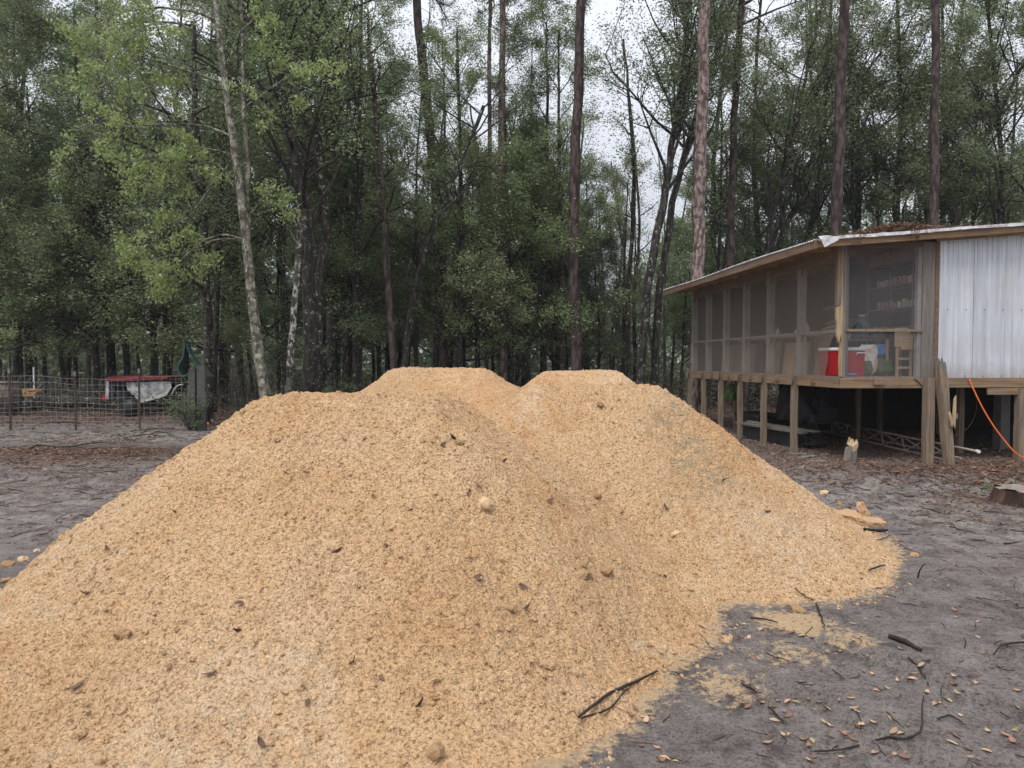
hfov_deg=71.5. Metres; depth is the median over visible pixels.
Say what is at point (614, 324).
slender tree
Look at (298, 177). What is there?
forked tree
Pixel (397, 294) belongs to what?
bushy tree
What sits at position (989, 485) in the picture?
sprig
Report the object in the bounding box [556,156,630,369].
evergreen tree
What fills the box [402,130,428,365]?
understory tree
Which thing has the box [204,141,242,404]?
understory tree
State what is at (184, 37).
evergreen tree
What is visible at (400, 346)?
evergreen tree
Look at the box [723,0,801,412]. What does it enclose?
pine tree
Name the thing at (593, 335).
bushy tree
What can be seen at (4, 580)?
sand clod
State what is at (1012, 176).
tall tree
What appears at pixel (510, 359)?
slim tree
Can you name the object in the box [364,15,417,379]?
slender tree
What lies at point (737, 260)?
evergreen tree
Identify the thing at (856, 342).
work table
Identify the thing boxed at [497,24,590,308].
slender tree
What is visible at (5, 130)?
evergreen tree
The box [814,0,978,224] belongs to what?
tall tree
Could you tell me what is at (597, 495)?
sand clod
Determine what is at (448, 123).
understory tree
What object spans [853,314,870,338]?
glass jug
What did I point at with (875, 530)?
stick
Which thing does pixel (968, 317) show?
raised porch building
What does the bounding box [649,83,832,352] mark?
evergreen tree
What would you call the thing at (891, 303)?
food can
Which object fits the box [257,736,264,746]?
dead leaf
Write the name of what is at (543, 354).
slim tree
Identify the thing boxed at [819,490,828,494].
sand clod
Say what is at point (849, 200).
evergreen tree
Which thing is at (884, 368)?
feed sack
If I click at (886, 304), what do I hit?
food can
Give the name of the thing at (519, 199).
evergreen tree
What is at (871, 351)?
feed sack
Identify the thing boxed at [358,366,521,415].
sand pile
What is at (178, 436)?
fallen branch
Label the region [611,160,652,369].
understory tree
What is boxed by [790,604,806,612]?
sand clod
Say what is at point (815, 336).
side table
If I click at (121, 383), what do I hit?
vehicle shell
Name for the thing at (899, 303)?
food can
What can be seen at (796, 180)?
leaning tree
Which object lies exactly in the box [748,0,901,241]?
tall tree
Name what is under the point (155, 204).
evergreen tree
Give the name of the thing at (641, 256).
understory tree
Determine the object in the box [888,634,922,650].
stick
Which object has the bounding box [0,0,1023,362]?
sky
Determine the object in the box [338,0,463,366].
slender tree
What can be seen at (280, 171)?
tall tree
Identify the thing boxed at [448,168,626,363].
bushy tree
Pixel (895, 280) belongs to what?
food can
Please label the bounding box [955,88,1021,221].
slender tree
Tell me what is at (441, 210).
leaning tree
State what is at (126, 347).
bushy tree
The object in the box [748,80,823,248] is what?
slender tree
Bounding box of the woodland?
[0,140,1023,390]
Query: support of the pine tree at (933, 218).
on the ground
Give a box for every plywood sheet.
[765,341,782,373]
[782,342,810,374]
[813,333,827,374]
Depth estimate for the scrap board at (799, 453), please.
12.02 m
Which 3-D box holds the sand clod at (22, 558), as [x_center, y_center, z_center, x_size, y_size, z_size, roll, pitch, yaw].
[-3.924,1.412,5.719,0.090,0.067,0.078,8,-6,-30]
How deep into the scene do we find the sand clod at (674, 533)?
5.19 m
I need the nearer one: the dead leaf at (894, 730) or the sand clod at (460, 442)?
the dead leaf at (894, 730)
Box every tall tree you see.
[0,0,111,380]
[4,0,171,402]
[124,1,301,401]
[248,4,383,383]
[250,1,341,392]
[333,0,422,372]
[646,0,793,402]
[653,0,816,257]
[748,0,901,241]
[765,0,878,235]
[784,0,940,230]
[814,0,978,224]
[867,0,1023,224]
[890,0,1023,223]
[923,0,1023,223]
[925,0,1023,213]
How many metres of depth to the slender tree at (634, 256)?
28.51 m
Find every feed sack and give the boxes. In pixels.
[859,344,877,375]
[864,361,872,375]
[874,358,893,375]
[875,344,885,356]
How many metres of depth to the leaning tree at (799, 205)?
23.50 m
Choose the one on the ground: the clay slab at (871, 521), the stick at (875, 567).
the clay slab at (871, 521)
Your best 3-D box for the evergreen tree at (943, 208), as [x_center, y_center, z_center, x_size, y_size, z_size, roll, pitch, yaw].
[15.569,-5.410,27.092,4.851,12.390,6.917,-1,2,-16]
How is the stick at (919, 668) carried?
on the ground
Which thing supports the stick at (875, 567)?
on the sand pile at (639, 455)
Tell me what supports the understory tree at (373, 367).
on the ground
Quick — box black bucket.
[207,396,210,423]
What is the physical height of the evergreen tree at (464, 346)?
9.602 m
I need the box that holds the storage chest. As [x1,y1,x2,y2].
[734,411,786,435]
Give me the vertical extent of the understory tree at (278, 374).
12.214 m
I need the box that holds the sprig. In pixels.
[977,476,1000,488]
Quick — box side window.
[110,383,115,399]
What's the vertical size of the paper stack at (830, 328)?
0.110 m
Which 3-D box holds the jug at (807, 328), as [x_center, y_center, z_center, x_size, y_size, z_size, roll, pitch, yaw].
[5.346,-1.006,12.905,0.110,0.220,0.110,0,2,-5]
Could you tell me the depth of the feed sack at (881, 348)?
11.55 m
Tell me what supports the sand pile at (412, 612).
on the ground
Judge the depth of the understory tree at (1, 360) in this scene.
31.75 m
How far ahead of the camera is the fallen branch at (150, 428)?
15.93 m
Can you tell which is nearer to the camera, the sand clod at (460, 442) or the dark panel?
the sand clod at (460, 442)
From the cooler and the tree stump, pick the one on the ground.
the tree stump
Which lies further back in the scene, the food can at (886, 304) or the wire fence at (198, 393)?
the wire fence at (198, 393)
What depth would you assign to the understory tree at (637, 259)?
28.44 m
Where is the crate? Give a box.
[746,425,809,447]
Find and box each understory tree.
[0,171,7,379]
[5,76,67,394]
[24,97,55,388]
[97,103,140,374]
[126,130,178,407]
[132,59,209,390]
[170,310,173,380]
[182,0,265,411]
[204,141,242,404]
[230,56,295,393]
[239,255,254,395]
[251,84,326,393]
[305,15,387,392]
[315,75,400,392]
[371,312,375,381]
[377,136,414,333]
[383,123,415,262]
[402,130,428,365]
[403,63,475,253]
[410,3,499,366]
[438,83,492,367]
[467,164,505,372]
[485,104,557,381]
[550,149,565,370]
[554,102,599,370]
[555,77,626,369]
[584,11,665,378]
[587,57,665,382]
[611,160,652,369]
[616,188,657,352]
[655,178,693,393]
[668,113,744,276]
[683,82,743,408]
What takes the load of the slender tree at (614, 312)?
on the ground
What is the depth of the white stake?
23.19 m
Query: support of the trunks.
on the ground
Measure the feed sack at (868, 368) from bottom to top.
0.252 m
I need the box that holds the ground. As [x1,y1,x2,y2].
[0,362,1023,767]
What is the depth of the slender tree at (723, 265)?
24.69 m
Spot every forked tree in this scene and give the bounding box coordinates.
[137,0,463,392]
[226,0,393,391]
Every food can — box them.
[877,302,881,309]
[884,280,888,286]
[885,301,888,308]
[889,300,894,308]
[893,277,897,284]
[897,301,901,307]
[898,276,901,283]
[902,275,907,283]
[902,299,907,306]
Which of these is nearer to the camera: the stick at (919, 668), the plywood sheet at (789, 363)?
the stick at (919, 668)
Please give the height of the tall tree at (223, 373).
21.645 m
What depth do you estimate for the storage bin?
11.82 m
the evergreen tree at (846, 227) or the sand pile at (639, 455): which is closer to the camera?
the sand pile at (639, 455)
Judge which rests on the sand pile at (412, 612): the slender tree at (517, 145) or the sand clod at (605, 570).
the sand clod at (605, 570)
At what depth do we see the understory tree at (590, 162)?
28.41 m
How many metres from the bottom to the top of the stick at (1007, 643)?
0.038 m
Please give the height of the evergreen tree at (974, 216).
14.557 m
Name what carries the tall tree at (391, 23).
on the ground
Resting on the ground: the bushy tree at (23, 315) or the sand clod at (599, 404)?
the bushy tree at (23, 315)
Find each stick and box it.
[577,670,657,717]
[581,688,628,718]
[741,682,760,692]
[750,617,777,622]
[767,706,783,722]
[814,695,923,751]
[815,602,824,628]
[863,528,887,531]
[868,564,885,570]
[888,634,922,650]
[908,657,928,684]
[936,714,965,724]
[993,641,1023,654]
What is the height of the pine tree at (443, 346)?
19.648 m
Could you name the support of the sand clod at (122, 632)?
on the sand pile at (412, 612)
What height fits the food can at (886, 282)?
0.105 m
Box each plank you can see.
[735,422,807,433]
[745,421,820,432]
[825,333,832,347]
[829,329,835,347]
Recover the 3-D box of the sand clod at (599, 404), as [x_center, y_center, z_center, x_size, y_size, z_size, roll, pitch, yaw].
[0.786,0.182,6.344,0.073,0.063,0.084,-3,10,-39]
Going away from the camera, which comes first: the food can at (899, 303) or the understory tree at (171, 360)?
the food can at (899, 303)
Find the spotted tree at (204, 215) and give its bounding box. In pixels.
[0,0,349,420]
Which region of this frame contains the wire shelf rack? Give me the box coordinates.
[867,257,914,357]
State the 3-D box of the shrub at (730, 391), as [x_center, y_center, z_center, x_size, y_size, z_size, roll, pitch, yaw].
[4.976,0.156,15.985,0.369,0.396,0.384,-1,2,-15]
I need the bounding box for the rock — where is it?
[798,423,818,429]
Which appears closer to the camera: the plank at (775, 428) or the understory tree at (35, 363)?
the plank at (775, 428)
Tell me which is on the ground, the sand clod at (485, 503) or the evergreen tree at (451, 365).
the evergreen tree at (451, 365)
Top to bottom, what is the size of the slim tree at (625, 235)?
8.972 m
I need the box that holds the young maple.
[44,0,351,398]
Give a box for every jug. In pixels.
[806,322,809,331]
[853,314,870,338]
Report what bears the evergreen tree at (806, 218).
on the ground
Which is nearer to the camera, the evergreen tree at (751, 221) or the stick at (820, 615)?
the stick at (820, 615)
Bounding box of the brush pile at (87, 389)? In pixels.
[36,365,244,409]
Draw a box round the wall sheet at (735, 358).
[721,344,756,372]
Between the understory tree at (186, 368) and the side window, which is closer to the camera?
the side window
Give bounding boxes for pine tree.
[413,0,459,367]
[474,0,527,369]
[498,0,506,380]
[549,0,590,370]
[689,0,718,413]
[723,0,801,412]
[830,0,883,235]
[897,0,939,226]
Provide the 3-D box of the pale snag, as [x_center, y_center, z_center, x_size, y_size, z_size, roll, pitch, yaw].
[-4.648,-1.558,15.552,1.339,5.407,0.797,1,2,37]
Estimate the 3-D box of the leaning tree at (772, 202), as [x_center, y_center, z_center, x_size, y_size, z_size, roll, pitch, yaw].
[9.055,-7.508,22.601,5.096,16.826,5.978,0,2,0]
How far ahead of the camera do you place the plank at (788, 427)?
13.51 m
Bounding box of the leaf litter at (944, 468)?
[0,394,1023,766]
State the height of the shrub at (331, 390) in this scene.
1.449 m
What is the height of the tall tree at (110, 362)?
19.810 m
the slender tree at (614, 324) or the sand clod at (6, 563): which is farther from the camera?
the slender tree at (614, 324)
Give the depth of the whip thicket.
14.95 m
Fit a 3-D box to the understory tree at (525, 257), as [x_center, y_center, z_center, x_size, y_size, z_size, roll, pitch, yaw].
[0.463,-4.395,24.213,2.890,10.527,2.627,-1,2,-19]
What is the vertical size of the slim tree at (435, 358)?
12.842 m
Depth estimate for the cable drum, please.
20.82 m
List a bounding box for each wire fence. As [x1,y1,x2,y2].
[0,365,206,430]
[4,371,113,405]
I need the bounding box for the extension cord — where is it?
[969,379,1023,458]
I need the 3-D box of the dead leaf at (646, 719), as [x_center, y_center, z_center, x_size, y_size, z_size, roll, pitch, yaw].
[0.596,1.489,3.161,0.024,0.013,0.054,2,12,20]
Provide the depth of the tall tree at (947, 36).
26.55 m
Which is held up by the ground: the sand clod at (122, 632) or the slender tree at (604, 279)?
the slender tree at (604, 279)
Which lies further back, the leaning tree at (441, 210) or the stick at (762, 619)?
the leaning tree at (441, 210)
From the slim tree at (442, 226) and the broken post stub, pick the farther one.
the slim tree at (442, 226)
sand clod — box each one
[0,560,15,567]
[0,577,11,582]
[17,556,29,561]
[113,626,130,639]
[425,741,444,762]
[456,439,464,445]
[477,496,494,511]
[503,602,517,612]
[577,568,592,579]
[579,560,586,567]
[593,493,601,498]
[596,401,603,406]
[600,566,612,575]
[670,530,679,536]
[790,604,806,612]
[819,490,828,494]
[835,501,842,506]
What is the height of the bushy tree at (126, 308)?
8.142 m
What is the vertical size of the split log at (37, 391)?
0.260 m
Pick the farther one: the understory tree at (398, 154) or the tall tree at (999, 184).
the understory tree at (398, 154)
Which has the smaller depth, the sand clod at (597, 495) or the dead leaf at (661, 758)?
the dead leaf at (661, 758)
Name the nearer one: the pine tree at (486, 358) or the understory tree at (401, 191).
the pine tree at (486, 358)
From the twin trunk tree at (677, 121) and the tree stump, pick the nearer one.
the tree stump
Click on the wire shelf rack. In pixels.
(895, 287)
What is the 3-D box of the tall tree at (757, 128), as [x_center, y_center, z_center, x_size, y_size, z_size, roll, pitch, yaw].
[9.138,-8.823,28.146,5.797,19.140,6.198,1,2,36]
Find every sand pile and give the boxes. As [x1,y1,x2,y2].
[0,390,745,767]
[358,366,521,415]
[486,383,918,608]
[521,369,634,389]
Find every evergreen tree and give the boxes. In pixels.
[0,0,143,389]
[0,0,153,397]
[0,0,171,408]
[0,0,178,372]
[0,14,63,294]
[13,0,397,406]
[27,0,268,375]
[48,1,176,375]
[90,0,277,390]
[140,2,350,398]
[171,0,420,379]
[249,0,413,390]
[313,37,425,386]
[342,128,453,368]
[363,140,478,367]
[404,122,566,379]
[449,153,570,386]
[475,108,616,350]
[510,101,614,373]
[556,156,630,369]
[648,119,800,394]
[648,150,735,357]
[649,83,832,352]
[660,163,777,394]
[783,186,843,244]
[786,3,945,244]
[820,73,952,234]
[849,7,1023,233]
[861,63,1019,225]
[945,36,1023,224]
[987,153,1023,220]
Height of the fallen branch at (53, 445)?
0.112 m
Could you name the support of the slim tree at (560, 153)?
on the ground
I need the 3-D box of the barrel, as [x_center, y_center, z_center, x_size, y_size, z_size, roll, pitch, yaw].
[-10.958,0.680,20.533,0.432,0.475,0.432,0,2,0]
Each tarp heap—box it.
[776,384,838,423]
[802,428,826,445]
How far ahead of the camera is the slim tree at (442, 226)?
20.87 m
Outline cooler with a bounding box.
[818,347,865,376]
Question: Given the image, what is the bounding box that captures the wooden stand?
[885,328,912,375]
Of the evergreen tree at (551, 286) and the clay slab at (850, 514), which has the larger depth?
the evergreen tree at (551, 286)
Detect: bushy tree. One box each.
[0,137,135,395]
[0,168,171,395]
[0,172,83,388]
[0,192,52,364]
[7,126,199,375]
[61,180,245,380]
[143,179,300,406]
[239,155,430,390]
[323,161,433,379]
[392,128,547,367]
[392,198,506,360]
[420,123,633,384]
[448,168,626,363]
[537,230,659,370]
[636,212,725,400]
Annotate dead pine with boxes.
[360,6,400,369]
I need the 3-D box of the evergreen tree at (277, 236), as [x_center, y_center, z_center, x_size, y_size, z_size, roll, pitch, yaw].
[-10.364,-8.184,29.453,9.934,17.794,6.966,1,2,32]
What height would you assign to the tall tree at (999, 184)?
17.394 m
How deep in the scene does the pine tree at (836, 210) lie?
20.18 m
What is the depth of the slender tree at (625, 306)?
30.88 m
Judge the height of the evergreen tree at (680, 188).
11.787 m
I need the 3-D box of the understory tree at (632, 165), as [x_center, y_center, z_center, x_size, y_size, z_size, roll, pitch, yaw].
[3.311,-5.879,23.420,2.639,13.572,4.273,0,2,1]
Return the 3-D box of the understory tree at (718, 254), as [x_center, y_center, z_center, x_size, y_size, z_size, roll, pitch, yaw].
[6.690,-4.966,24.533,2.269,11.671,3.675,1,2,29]
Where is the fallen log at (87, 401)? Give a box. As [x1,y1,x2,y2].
[22,397,106,409]
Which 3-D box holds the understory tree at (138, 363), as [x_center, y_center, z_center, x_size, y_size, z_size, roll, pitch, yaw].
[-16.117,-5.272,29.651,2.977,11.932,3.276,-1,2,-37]
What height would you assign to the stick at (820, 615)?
0.036 m
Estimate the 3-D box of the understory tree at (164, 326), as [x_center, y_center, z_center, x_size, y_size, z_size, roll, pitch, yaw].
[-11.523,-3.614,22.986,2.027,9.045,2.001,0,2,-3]
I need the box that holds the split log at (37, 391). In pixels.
[22,388,42,396]
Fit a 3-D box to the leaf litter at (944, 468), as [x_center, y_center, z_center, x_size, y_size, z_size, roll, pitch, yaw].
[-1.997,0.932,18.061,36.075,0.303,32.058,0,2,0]
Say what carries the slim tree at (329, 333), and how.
on the ground
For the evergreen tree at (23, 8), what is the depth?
23.03 m
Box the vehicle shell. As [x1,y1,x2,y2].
[102,375,186,406]
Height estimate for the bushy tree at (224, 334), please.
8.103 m
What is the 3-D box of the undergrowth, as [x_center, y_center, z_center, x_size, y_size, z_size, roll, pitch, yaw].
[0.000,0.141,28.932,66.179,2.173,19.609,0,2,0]
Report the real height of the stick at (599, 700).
0.057 m
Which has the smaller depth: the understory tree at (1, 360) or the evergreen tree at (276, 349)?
the evergreen tree at (276, 349)
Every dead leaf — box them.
[68,680,83,689]
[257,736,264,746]
[474,574,482,579]
[643,715,648,721]
[656,756,666,760]
[839,730,850,734]
[889,726,897,733]
[897,753,910,757]
[1009,734,1015,742]
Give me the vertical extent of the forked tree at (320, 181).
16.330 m
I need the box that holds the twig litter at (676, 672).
[0,430,1023,766]
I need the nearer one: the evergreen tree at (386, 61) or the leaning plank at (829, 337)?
the leaning plank at (829, 337)
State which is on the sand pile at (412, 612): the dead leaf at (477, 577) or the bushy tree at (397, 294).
the dead leaf at (477, 577)
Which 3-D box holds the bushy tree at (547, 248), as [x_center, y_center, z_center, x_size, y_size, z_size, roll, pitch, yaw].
[0.189,-3.535,22.187,6.325,8.952,5.964,-1,2,-35]
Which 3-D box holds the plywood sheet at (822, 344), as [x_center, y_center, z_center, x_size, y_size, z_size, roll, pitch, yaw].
[5.281,-0.510,12.122,0.140,0.720,0.320,0,2,-5]
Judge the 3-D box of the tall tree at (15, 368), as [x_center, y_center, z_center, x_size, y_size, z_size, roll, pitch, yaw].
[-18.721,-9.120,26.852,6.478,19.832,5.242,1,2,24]
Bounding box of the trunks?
[7,141,976,392]
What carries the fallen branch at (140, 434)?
on the ground
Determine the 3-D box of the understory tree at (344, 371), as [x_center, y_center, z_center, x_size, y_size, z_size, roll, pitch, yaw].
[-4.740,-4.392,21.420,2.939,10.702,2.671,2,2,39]
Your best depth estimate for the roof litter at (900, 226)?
10.67 m
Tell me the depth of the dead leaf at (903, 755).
2.81 m
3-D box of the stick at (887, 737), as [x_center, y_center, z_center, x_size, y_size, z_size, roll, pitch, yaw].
[1.637,1.483,3.051,0.842,0.050,0.193,-1,2,-33]
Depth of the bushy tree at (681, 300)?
25.91 m
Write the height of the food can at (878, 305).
0.134 m
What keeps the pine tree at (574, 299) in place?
on the ground
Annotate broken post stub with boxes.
[843,437,857,462]
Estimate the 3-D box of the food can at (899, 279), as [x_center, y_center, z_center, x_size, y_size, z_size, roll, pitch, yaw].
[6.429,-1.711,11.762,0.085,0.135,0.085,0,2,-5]
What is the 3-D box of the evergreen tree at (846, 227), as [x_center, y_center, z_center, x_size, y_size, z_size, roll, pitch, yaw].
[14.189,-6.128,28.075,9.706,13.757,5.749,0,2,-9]
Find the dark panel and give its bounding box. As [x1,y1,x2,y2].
[116,391,131,415]
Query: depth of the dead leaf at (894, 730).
3.02 m
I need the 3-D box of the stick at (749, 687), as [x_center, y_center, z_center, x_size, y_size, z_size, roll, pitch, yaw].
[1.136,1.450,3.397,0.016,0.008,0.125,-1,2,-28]
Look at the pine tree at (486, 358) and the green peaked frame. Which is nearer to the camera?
the green peaked frame
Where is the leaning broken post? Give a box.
[934,358,957,465]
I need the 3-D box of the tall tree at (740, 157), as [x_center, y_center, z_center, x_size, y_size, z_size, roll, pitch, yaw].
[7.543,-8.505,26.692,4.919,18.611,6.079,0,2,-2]
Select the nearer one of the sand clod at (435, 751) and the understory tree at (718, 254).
the sand clod at (435, 751)
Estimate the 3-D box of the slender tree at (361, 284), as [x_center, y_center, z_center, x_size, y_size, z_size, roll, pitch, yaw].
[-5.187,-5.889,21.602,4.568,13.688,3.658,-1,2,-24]
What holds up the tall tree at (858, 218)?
on the ground
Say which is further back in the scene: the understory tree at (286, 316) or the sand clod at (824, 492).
the understory tree at (286, 316)
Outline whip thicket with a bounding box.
[171,291,294,418]
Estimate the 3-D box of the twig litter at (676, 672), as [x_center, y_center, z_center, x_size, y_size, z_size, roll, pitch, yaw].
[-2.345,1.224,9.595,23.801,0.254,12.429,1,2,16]
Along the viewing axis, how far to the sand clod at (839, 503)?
7.76 m
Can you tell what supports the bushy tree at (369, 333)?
on the ground
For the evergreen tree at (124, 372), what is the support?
on the ground
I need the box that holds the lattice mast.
[823,422,980,459]
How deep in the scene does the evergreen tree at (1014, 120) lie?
28.21 m
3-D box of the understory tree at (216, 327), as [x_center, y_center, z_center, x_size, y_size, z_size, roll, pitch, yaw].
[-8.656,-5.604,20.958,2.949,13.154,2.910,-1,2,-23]
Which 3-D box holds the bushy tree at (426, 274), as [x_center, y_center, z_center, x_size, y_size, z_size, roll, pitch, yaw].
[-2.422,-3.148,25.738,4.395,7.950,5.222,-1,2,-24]
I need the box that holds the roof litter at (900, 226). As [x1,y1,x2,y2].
[794,220,1023,245]
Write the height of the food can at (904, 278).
0.133 m
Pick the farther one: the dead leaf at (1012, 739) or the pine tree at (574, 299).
the pine tree at (574, 299)
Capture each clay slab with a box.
[833,508,861,521]
[856,501,870,516]
[856,516,886,526]
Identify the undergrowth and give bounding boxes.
[0,363,778,416]
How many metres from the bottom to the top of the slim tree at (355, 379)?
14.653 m
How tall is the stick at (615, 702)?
0.024 m
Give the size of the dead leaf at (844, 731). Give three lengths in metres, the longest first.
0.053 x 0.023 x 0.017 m
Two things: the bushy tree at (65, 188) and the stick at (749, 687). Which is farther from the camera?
the bushy tree at (65, 188)
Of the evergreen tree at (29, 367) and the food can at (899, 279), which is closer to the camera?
the food can at (899, 279)
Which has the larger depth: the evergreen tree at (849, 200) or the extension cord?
the evergreen tree at (849, 200)
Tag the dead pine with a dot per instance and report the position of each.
(389, 307)
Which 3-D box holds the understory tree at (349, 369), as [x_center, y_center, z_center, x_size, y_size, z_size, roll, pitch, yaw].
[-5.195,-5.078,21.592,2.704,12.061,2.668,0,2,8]
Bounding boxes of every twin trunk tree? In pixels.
[573,0,758,384]
[587,0,779,385]
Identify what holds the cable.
hanging from the raised porch building
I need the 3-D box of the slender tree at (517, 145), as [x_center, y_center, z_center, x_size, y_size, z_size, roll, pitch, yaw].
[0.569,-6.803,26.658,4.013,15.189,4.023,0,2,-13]
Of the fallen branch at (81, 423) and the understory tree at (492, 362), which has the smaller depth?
the fallen branch at (81, 423)
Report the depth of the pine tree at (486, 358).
22.72 m
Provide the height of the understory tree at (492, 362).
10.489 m
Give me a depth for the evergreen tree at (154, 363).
24.47 m
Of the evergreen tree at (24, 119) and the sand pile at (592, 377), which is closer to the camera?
the sand pile at (592, 377)
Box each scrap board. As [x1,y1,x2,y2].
[791,453,806,454]
[797,455,816,458]
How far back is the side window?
21.05 m
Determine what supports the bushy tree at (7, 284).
on the ground
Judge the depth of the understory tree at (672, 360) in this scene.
30.49 m
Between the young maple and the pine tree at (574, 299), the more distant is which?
the pine tree at (574, 299)
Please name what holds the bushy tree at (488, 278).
on the ground
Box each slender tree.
[265,0,413,390]
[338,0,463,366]
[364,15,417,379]
[493,0,572,385]
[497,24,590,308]
[580,188,615,335]
[593,222,637,369]
[600,211,630,370]
[606,215,640,352]
[615,195,650,346]
[633,98,722,388]
[687,0,799,406]
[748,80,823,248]
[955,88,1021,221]
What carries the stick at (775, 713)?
on the ground
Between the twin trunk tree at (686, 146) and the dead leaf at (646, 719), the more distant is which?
the twin trunk tree at (686, 146)
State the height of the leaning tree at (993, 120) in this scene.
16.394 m
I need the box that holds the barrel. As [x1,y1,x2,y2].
[124,399,138,415]
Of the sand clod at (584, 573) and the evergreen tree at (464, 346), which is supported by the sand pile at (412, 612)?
the sand clod at (584, 573)
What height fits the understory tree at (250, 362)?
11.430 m
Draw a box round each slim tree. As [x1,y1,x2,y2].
[227,0,428,391]
[282,0,434,391]
[386,17,504,367]
[388,3,506,367]
[442,0,581,384]
[483,0,628,372]
[495,0,632,370]
[591,155,665,374]
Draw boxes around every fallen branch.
[21,421,134,440]
[24,441,115,449]
[123,434,163,438]
[130,427,176,431]
[166,429,195,441]
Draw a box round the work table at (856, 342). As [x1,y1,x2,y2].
[814,339,880,375]
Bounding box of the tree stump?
[987,484,1023,507]
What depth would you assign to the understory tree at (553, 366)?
29.36 m
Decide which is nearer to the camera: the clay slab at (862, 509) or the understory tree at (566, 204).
the clay slab at (862, 509)
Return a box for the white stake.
[33,367,34,397]
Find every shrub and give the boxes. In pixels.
[152,380,209,429]
[297,368,367,392]
[724,383,743,399]
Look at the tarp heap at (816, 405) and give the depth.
13.56 m
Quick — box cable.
[934,389,976,438]
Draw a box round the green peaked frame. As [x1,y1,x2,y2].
[177,341,213,425]
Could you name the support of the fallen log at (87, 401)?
on the ground
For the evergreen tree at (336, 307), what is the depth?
22.95 m
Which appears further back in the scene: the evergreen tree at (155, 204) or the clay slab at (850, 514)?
the evergreen tree at (155, 204)
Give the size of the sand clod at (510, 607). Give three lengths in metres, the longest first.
0.088 x 0.070 x 0.044 m
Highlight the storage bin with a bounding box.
[869,328,886,338]
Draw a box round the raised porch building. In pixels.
[663,222,1023,464]
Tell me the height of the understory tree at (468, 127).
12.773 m
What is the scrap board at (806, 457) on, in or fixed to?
on the ground
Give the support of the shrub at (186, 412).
on the ground
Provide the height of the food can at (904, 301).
0.136 m
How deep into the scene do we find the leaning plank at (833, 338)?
11.65 m
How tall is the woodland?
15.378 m
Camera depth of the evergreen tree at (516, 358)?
24.71 m
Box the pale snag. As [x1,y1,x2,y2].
[265,185,325,393]
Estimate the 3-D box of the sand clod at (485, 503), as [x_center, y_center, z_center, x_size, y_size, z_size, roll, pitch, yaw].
[-0.144,0.662,3.917,0.096,0.089,0.114,-5,-1,37]
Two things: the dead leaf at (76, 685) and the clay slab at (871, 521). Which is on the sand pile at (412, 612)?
the dead leaf at (76, 685)
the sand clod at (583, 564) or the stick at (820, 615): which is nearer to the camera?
the sand clod at (583, 564)
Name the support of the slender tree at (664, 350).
on the ground
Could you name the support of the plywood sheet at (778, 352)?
on the raised porch building
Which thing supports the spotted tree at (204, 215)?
on the ground
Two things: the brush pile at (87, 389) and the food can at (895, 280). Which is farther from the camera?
the brush pile at (87, 389)
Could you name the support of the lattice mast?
on the ground
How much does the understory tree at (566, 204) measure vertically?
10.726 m
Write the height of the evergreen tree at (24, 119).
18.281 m
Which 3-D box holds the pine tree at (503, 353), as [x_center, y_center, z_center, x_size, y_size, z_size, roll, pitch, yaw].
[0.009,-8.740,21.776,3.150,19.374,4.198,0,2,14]
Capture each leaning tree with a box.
[321,9,565,367]
[715,0,894,410]
[715,0,980,407]
[724,0,943,408]
[883,0,1023,224]
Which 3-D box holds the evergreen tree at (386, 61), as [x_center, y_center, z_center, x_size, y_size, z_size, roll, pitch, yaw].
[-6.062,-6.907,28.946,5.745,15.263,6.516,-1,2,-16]
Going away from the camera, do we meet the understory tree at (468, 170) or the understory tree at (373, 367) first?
the understory tree at (468, 170)
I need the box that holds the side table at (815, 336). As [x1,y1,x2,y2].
[737,334,820,371]
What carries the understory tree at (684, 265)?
on the ground
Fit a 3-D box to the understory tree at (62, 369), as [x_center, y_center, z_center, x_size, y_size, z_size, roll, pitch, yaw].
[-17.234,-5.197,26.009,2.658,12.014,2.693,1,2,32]
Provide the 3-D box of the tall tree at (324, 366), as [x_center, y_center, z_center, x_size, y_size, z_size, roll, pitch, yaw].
[-7.431,-9.210,27.741,5.274,19.954,6.518,0,2,-11]
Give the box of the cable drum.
[0,381,22,415]
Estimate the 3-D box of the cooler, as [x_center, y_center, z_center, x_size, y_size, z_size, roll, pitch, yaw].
[5.269,-0.352,11.364,0.460,0.455,0.669,0,2,-5]
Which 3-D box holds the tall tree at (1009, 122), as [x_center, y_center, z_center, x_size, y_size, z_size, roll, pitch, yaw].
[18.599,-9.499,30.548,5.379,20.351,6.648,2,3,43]

